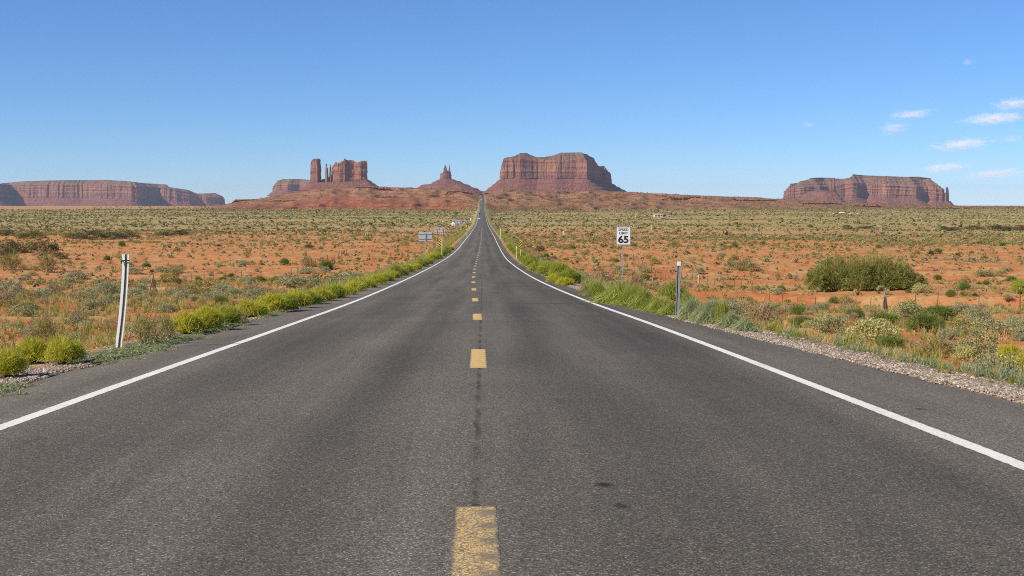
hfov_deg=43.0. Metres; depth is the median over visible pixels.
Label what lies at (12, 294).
dry shrub
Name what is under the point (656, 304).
grass clump
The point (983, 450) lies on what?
edge line
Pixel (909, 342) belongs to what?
dry shrub
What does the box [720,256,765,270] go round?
dry shrub
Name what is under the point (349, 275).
sagebrush
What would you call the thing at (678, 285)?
delineator post
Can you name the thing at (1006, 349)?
rabbitbrush
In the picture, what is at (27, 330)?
sagebrush
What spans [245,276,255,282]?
sagebrush
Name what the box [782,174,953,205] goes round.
mesa
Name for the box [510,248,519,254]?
rabbitbrush
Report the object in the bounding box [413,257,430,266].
rabbitbrush
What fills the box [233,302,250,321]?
dry shrub
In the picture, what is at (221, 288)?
sagebrush
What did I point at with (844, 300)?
dry shrub
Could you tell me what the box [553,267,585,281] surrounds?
rabbitbrush
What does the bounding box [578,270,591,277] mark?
sagebrush
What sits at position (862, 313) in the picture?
green shrub
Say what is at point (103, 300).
sagebrush
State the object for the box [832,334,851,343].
sagebrush
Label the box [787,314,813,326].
green shrub
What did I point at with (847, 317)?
sagebrush
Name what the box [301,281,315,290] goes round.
dry shrub
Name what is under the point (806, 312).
sagebrush
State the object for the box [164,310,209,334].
rabbitbrush
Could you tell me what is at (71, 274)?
sagebrush
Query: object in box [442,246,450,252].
rabbitbrush
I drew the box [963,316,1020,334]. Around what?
sagebrush
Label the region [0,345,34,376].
rabbitbrush
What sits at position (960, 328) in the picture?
sagebrush
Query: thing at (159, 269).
sagebrush
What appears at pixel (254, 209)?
hill scrub
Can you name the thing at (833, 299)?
green shrub
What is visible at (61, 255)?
dark shrub
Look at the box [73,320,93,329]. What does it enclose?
sagebrush
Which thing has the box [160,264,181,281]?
desert shrub
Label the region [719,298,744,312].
sagebrush
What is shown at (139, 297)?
sagebrush
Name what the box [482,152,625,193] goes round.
butte
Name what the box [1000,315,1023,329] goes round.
sagebrush
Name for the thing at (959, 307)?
sagebrush
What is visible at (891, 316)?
green shrub
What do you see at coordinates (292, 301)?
rabbitbrush
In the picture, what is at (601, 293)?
grass clump
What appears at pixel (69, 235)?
dark shrub
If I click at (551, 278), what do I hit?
rabbitbrush
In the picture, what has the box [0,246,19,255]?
dark shrub
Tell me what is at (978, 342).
sagebrush
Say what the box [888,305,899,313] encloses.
desert shrub
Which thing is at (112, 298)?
sagebrush
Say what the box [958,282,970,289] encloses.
green shrub
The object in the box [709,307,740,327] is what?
grass clump
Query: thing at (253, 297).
sagebrush
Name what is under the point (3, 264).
dry shrub
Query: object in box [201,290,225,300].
sagebrush
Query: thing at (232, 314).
rabbitbrush
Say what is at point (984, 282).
green shrub
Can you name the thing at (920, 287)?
desert shrub
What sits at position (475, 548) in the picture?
lane dashes
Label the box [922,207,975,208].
rock ledge
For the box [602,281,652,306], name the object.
grass clump
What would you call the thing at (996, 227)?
dark shrub
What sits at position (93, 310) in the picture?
sagebrush
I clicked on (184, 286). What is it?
dry shrub
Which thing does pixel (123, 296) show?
delineator post
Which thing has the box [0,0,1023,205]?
sky
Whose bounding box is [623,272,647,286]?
dry shrub
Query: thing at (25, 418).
edge line
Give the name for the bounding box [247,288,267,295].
sagebrush
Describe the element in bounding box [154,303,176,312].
sagebrush
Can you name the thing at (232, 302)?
desert shrub
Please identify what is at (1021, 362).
rabbitbrush
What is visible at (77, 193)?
mesa
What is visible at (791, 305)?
dry shrub
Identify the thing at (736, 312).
green shrub
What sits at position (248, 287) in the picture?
dry shrub
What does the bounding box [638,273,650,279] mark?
green shrub
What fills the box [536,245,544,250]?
dark shrub
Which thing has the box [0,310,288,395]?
creeping weeds
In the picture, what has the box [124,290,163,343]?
dry shrub
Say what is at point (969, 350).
desert shrub
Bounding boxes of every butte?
[297,158,378,190]
[419,165,483,193]
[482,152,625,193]
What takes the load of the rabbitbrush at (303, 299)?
on the ground at (894, 297)
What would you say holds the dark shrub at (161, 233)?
on the ground at (894, 297)
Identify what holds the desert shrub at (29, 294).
on the ground at (894, 297)
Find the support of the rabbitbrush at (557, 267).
on the ground at (894, 297)
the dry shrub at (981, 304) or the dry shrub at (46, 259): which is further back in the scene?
the dry shrub at (46, 259)
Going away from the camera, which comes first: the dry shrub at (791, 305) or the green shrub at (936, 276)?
the dry shrub at (791, 305)
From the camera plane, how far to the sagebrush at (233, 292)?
76.59 m
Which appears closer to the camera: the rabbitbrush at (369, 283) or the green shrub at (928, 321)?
the green shrub at (928, 321)
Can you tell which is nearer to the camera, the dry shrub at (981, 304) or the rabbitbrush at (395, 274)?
the dry shrub at (981, 304)
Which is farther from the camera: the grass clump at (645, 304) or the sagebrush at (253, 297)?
the sagebrush at (253, 297)
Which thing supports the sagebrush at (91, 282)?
on the ground at (894, 297)
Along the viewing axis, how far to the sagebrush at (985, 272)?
207.58 m
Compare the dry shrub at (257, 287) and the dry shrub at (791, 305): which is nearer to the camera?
the dry shrub at (791, 305)
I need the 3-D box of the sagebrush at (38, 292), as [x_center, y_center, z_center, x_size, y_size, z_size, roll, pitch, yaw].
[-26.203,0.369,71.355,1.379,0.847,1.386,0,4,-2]
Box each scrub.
[0,196,1023,238]
[0,227,1023,344]
[90,186,1023,210]
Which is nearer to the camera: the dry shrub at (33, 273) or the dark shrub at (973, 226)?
the dry shrub at (33, 273)
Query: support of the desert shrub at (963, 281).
on the ground at (894, 297)
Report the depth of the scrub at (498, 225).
1060.53 m
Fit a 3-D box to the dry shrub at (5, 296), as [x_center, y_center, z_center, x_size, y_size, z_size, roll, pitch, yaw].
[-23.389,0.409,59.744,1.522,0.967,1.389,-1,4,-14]
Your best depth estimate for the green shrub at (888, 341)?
38.83 m
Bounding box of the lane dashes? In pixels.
[450,235,500,575]
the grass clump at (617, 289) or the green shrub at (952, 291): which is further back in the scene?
the green shrub at (952, 291)
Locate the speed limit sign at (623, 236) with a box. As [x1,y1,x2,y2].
[616,227,630,285]
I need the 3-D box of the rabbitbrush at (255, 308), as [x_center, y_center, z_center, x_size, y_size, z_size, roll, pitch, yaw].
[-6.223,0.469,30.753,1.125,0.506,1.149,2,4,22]
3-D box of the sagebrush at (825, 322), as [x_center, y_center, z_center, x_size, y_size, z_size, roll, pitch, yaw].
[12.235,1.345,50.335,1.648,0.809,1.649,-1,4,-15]
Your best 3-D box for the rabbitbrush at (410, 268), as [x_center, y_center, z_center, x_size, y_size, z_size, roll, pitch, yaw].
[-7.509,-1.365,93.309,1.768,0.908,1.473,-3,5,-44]
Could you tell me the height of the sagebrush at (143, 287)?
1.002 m
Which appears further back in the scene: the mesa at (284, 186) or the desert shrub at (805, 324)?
the mesa at (284, 186)
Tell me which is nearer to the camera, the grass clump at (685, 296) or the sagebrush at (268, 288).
the grass clump at (685, 296)
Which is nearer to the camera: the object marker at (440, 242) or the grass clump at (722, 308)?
the grass clump at (722, 308)
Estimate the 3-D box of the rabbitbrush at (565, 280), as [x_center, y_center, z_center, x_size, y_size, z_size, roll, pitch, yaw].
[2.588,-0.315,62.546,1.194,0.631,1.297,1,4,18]
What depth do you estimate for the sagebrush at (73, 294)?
68.09 m
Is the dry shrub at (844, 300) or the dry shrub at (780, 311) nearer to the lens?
the dry shrub at (780, 311)
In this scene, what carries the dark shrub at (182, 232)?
on the ground at (894, 297)
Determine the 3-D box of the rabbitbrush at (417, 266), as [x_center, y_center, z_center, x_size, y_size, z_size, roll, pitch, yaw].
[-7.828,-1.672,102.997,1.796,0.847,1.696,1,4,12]
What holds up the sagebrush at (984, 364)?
on the ground at (894, 297)
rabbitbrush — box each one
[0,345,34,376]
[13,335,49,363]
[36,334,88,363]
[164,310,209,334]
[194,303,226,329]
[216,304,242,323]
[231,298,274,316]
[257,292,289,311]
[271,291,301,311]
[284,287,312,308]
[300,288,326,304]
[312,285,334,300]
[318,283,348,298]
[335,284,358,294]
[345,279,367,290]
[356,278,378,287]
[367,273,387,284]
[376,272,395,280]
[382,269,401,277]
[401,263,415,271]
[408,262,421,269]
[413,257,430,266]
[421,257,433,263]
[424,252,439,260]
[434,251,442,258]
[437,248,447,255]
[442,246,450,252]
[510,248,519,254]
[514,251,525,258]
[518,254,538,266]
[523,260,545,271]
[532,259,554,275]
[545,260,569,274]
[545,271,558,281]
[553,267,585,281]
[554,276,576,285]
[993,342,1023,366]
[1006,277,1023,293]
[1014,351,1023,371]
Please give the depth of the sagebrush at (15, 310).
49.59 m
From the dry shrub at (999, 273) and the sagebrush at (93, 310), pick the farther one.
the dry shrub at (999, 273)
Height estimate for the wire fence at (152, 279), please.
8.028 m
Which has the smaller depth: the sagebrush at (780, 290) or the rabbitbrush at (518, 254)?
the sagebrush at (780, 290)
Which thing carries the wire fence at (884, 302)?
on the ground at (894, 297)
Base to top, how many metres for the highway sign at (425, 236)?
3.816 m
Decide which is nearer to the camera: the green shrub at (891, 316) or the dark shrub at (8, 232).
the green shrub at (891, 316)
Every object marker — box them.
[439,239,441,254]
[519,240,521,254]
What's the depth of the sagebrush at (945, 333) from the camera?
42.63 m
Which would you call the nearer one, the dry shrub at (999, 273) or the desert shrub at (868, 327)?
the desert shrub at (868, 327)
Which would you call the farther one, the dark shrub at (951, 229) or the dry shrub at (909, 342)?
the dark shrub at (951, 229)
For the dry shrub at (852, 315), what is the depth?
62.29 m
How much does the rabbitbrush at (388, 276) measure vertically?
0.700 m
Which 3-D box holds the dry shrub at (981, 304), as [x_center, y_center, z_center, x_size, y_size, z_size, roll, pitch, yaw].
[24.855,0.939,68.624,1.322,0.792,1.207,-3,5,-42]
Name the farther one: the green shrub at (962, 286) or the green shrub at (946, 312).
the green shrub at (962, 286)
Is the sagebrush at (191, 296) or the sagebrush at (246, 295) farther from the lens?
the sagebrush at (246, 295)
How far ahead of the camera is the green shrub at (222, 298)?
63.33 m
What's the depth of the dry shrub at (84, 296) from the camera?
66.90 m
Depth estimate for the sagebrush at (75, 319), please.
43.23 m
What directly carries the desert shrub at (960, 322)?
on the ground at (894, 297)
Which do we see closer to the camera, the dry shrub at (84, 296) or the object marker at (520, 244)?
the dry shrub at (84, 296)
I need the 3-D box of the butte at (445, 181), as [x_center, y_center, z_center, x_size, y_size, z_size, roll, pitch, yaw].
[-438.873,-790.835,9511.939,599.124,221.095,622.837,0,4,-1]
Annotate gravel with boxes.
[0,283,1023,403]
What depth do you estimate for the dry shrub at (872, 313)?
59.05 m
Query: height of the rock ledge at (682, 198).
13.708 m
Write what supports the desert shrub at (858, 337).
on the ground at (894, 297)
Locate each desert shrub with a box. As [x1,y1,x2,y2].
[2,298,30,308]
[13,289,39,299]
[27,264,36,269]
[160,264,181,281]
[188,281,212,296]
[222,299,239,307]
[233,277,249,283]
[299,254,318,266]
[574,283,591,291]
[649,256,661,263]
[801,320,811,327]
[837,305,849,312]
[843,330,864,344]
[845,316,903,341]
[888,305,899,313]
[898,297,923,311]
[910,283,932,292]
[947,315,984,331]
[951,344,978,361]
[955,276,970,285]
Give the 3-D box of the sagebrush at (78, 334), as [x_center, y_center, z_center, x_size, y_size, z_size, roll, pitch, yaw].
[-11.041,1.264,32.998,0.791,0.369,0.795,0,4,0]
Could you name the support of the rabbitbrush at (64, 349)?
on the ground at (894, 297)
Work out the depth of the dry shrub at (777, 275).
203.77 m
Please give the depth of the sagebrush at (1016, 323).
48.64 m
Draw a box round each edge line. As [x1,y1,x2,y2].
[0,214,478,430]
[484,210,1023,470]
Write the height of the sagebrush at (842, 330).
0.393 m
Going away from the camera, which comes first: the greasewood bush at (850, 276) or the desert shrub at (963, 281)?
the greasewood bush at (850, 276)
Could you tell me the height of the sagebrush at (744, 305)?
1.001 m
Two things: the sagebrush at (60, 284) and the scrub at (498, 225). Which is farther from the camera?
the scrub at (498, 225)
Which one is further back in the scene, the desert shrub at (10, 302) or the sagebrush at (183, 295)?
the sagebrush at (183, 295)
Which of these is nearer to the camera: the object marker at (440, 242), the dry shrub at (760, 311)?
the dry shrub at (760, 311)
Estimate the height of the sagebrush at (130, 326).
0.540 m
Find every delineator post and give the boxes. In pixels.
[115,254,128,348]
[675,261,680,315]
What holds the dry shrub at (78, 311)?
on the ground at (894, 297)
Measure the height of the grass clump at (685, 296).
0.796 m
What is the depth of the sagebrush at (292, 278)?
110.14 m
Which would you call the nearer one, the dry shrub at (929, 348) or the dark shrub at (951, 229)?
the dry shrub at (929, 348)
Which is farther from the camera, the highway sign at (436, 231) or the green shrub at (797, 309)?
the highway sign at (436, 231)
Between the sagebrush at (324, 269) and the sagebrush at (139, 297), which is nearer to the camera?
the sagebrush at (139, 297)
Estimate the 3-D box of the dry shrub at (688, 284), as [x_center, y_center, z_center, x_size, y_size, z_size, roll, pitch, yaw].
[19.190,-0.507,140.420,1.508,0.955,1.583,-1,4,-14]
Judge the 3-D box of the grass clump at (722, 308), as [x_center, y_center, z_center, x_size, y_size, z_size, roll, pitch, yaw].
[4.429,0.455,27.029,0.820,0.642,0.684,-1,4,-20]
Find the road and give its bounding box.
[0,195,1023,575]
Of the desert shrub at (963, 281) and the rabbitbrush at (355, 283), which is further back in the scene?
the desert shrub at (963, 281)
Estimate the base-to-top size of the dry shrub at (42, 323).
1.474 m
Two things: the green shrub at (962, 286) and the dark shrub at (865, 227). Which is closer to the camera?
the green shrub at (962, 286)
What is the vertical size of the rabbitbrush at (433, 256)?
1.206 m
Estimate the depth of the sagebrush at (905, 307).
60.54 m
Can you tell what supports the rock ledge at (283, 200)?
on the ground at (894, 297)
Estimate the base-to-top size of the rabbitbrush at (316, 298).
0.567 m
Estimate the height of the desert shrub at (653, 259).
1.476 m
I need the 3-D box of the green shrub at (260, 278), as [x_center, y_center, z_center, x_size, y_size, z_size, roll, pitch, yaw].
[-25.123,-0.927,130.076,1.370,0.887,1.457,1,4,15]
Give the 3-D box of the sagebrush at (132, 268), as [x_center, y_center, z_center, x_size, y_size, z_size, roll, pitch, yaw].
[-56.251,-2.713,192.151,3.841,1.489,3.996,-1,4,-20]
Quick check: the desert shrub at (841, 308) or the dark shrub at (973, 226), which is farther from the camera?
the dark shrub at (973, 226)
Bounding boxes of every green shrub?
[18,302,42,310]
[171,278,181,282]
[210,295,228,304]
[256,276,267,281]
[278,257,288,264]
[317,259,333,269]
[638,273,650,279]
[733,309,745,316]
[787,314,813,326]
[788,304,806,314]
[827,296,839,303]
[843,306,866,317]
[868,310,903,324]
[869,332,906,349]
[901,309,950,331]
[918,300,957,319]
[933,274,941,279]
[934,247,941,252]
[944,289,956,296]
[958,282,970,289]
[982,279,989,284]
[1004,276,1017,281]
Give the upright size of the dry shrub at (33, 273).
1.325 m
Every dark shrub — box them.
[0,230,17,235]
[0,238,31,252]
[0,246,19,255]
[14,230,46,237]
[25,239,60,252]
[53,252,68,258]
[62,232,82,238]
[74,230,112,239]
[101,231,129,238]
[117,230,140,238]
[154,231,178,235]
[172,229,191,234]
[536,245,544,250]
[855,225,874,228]
[935,226,961,230]
[961,225,985,229]
[981,224,1020,230]
[1013,224,1023,230]
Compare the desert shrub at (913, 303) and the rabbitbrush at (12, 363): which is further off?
the desert shrub at (913, 303)
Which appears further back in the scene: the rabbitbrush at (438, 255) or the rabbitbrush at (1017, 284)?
the rabbitbrush at (438, 255)
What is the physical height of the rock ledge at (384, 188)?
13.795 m
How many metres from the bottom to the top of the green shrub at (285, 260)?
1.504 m
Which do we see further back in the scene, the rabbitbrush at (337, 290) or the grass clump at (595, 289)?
the grass clump at (595, 289)
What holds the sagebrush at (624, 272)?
on the ground at (894, 297)
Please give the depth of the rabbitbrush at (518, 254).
158.86 m
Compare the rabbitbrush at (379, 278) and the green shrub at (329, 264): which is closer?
the rabbitbrush at (379, 278)
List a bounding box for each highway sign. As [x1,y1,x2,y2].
[419,232,431,255]
[434,228,444,246]
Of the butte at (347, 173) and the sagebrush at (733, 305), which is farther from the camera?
the butte at (347, 173)
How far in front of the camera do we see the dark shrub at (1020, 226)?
684.04 m
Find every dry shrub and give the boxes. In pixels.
[0,245,27,269]
[0,286,17,300]
[0,287,14,304]
[15,264,27,269]
[21,294,62,344]
[25,270,41,275]
[33,241,58,272]
[37,297,53,303]
[41,281,59,293]
[63,306,92,318]
[74,290,90,300]
[96,316,116,328]
[99,317,117,325]
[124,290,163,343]
[143,290,158,296]
[153,302,180,339]
[177,281,194,291]
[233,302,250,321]
[239,280,265,291]
[250,280,264,293]
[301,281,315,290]
[353,284,369,291]
[590,264,618,282]
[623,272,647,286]
[685,280,694,286]
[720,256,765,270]
[738,290,786,321]
[772,304,789,315]
[775,269,780,279]
[779,297,807,313]
[832,292,855,304]
[848,311,861,318]
[865,305,884,317]
[904,338,923,347]
[910,326,955,357]
[975,298,991,311]
[995,267,1009,275]
[995,302,1007,308]
[1008,308,1023,313]
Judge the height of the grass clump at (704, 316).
0.730 m
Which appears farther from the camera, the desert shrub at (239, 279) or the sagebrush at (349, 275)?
the desert shrub at (239, 279)
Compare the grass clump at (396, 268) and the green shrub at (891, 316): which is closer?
the green shrub at (891, 316)
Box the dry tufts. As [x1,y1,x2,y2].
[0,230,1023,303]
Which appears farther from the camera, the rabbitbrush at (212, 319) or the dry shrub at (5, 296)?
the dry shrub at (5, 296)
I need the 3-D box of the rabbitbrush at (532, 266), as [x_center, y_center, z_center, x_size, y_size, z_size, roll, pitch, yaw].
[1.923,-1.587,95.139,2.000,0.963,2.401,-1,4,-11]
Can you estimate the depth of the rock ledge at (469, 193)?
3164.61 m
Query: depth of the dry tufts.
273.13 m
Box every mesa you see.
[0,180,224,205]
[267,179,309,195]
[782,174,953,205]
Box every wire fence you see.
[0,249,346,292]
[620,254,1020,311]
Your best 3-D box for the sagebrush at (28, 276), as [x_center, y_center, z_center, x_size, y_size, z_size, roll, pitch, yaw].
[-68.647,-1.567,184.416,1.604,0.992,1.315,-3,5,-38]
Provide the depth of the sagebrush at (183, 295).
68.98 m
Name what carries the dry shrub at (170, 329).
on the ground at (894, 297)
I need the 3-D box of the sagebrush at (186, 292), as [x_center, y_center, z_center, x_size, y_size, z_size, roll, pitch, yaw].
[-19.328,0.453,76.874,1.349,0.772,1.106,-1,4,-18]
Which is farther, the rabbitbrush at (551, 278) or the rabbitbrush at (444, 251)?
the rabbitbrush at (444, 251)
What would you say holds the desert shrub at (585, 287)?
on the ground at (894, 297)
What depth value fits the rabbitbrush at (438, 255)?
156.61 m
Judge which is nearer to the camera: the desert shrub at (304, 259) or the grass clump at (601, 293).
the grass clump at (601, 293)
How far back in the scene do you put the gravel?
16.30 m
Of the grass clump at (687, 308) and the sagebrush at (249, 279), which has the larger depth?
the sagebrush at (249, 279)
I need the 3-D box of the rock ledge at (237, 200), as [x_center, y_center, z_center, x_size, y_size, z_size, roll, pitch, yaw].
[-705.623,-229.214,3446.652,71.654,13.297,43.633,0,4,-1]
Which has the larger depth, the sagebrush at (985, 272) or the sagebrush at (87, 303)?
the sagebrush at (985, 272)
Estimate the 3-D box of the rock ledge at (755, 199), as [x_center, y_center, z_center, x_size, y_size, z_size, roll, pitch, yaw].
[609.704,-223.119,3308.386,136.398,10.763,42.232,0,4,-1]
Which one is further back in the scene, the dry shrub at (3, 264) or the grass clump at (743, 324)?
the dry shrub at (3, 264)
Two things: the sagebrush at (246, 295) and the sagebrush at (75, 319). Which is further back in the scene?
the sagebrush at (246, 295)
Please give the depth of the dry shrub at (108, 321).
42.80 m
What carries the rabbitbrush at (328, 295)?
on the ground at (894, 297)
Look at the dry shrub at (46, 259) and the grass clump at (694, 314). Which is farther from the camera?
the dry shrub at (46, 259)
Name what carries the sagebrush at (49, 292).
on the ground at (894, 297)
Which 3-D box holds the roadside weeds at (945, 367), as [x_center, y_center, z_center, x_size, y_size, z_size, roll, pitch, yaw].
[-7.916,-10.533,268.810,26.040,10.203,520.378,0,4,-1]
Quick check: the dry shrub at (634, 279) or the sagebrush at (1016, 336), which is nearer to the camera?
the sagebrush at (1016, 336)
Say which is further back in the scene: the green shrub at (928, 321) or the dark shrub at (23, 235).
the dark shrub at (23, 235)
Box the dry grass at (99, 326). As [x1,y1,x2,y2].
[0,264,1023,375]
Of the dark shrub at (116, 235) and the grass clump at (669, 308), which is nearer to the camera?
the grass clump at (669, 308)
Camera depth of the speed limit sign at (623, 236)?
52.56 m
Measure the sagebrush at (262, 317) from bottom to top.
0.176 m
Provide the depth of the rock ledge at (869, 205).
3051.09 m
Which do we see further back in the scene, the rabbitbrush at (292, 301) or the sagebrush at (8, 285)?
the sagebrush at (8, 285)
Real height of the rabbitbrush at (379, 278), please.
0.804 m
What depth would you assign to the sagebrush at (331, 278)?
107.31 m
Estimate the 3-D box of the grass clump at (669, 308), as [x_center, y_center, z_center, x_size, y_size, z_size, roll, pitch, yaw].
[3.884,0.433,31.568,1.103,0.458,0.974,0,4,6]
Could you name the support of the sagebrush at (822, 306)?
on the ground at (894, 297)
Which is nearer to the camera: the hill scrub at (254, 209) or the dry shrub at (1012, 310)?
the dry shrub at (1012, 310)
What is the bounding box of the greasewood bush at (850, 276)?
[803,247,929,291]
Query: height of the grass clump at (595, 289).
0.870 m
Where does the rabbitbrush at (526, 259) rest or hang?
on the ground at (894, 297)
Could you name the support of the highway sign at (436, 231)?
on the ground at (894, 297)
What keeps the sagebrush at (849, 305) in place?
on the ground at (894, 297)
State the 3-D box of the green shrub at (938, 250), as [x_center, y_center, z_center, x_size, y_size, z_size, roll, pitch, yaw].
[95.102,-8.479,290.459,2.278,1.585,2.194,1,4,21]
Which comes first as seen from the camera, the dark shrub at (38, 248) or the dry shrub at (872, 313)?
the dry shrub at (872, 313)
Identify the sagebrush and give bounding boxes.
[0,278,24,293]
[2,320,22,328]
[5,302,38,316]
[16,327,44,336]
[22,274,32,279]
[26,288,46,299]
[35,288,53,296]
[44,278,74,289]
[60,331,88,340]
[62,270,88,279]
[64,314,83,326]
[68,288,98,299]
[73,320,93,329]
[81,298,103,310]
[84,309,99,315]
[87,279,96,286]
[93,281,120,295]
[96,298,109,305]
[104,293,119,303]
[118,265,141,273]
[125,321,143,335]
[127,288,144,298]
[132,293,149,301]
[135,283,148,290]
[143,298,153,302]
[154,266,166,271]
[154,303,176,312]
[162,288,176,294]
[172,292,188,299]
[175,290,191,295]
[188,294,197,300]
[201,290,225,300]
[214,284,230,292]
[224,286,246,297]
[241,292,252,297]
[243,295,259,301]
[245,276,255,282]
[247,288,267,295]
[255,314,272,318]
[257,285,277,292]
[273,273,307,287]
[298,266,319,273]
[298,276,322,285]
[318,266,331,272]
[324,274,340,283]
[336,267,361,279]
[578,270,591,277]
[613,265,621,270]
[616,268,629,274]
[637,265,649,272]
[694,266,704,273]
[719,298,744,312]
[719,299,752,310]
[744,295,753,301]
[774,288,784,293]
[801,309,813,315]
[807,313,848,333]
[814,302,826,309]
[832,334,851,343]
[835,315,853,322]
[836,327,853,335]
[844,301,862,310]
[895,301,921,317]
[936,326,960,340]
[948,328,1001,357]
[950,299,971,314]
[953,324,968,336]
[961,305,994,321]
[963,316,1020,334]
[970,351,1023,378]
[973,270,995,276]
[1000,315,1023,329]
[1002,266,1013,270]
[1003,318,1023,330]
[1010,332,1023,341]
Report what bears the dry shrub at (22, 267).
on the ground at (894, 297)
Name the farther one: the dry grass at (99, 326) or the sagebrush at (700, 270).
the sagebrush at (700, 270)
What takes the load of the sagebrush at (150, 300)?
on the ground at (894, 297)
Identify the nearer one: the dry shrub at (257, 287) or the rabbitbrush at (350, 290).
the rabbitbrush at (350, 290)
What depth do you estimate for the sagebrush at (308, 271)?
193.04 m
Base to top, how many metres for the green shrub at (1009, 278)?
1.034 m
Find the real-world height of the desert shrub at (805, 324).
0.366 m
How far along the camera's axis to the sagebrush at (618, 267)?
207.75 m
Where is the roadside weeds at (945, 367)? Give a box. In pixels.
[14,229,1023,386]
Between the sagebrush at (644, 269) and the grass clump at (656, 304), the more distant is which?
the sagebrush at (644, 269)
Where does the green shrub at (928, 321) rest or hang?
on the ground at (894, 297)
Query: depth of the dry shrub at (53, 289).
91.83 m
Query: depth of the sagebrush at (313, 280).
110.66 m
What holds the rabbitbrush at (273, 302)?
on the ground at (894, 297)
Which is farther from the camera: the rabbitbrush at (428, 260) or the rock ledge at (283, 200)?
the rock ledge at (283, 200)
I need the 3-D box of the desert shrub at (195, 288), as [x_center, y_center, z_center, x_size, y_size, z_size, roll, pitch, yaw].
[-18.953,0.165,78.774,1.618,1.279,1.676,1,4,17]
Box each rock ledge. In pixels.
[232,199,255,202]
[269,200,296,201]
[355,186,392,190]
[445,191,473,195]
[661,196,713,200]
[734,198,776,200]
[798,202,841,204]
[853,205,882,206]
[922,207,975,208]
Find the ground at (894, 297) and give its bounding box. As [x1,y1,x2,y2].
[0,186,1023,403]
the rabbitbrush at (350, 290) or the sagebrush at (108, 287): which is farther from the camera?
the sagebrush at (108, 287)
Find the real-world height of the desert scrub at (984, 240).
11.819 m
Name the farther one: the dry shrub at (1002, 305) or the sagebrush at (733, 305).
the dry shrub at (1002, 305)
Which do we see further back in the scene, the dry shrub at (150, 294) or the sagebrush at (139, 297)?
the dry shrub at (150, 294)
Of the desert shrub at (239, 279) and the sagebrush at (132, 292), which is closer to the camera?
the sagebrush at (132, 292)
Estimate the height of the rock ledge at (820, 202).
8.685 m
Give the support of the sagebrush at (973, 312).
on the ground at (894, 297)
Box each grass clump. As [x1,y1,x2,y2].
[388,263,410,275]
[572,275,606,296]
[583,275,672,303]
[583,285,612,299]
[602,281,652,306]
[618,281,654,308]
[626,297,654,310]
[633,295,669,312]
[650,298,681,314]
[653,279,694,300]
[672,293,701,319]
[679,288,692,308]
[684,300,704,322]
[692,292,739,324]
[703,299,733,323]
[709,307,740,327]
[723,315,767,331]
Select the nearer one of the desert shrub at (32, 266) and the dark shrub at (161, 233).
the desert shrub at (32, 266)
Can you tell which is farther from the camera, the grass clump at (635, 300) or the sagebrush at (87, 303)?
the sagebrush at (87, 303)
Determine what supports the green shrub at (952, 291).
on the ground at (894, 297)
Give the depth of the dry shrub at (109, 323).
39.47 m
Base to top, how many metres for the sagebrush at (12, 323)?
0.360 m
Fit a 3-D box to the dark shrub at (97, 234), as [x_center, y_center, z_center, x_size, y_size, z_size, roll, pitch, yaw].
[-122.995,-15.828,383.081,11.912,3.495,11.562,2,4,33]
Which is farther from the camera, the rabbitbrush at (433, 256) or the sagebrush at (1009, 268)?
the sagebrush at (1009, 268)
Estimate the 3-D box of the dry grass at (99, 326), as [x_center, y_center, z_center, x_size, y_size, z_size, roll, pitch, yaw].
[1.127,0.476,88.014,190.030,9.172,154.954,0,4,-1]
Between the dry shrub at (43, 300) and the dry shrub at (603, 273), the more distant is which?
the dry shrub at (603, 273)
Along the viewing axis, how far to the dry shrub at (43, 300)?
60.44 m
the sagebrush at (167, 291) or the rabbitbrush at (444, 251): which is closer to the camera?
the sagebrush at (167, 291)
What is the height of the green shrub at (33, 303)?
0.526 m
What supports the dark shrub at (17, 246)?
on the ground at (894, 297)
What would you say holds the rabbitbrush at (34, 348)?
on the ground at (894, 297)
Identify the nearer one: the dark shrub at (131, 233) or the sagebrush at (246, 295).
the sagebrush at (246, 295)
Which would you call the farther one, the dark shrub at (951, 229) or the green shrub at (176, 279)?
the dark shrub at (951, 229)

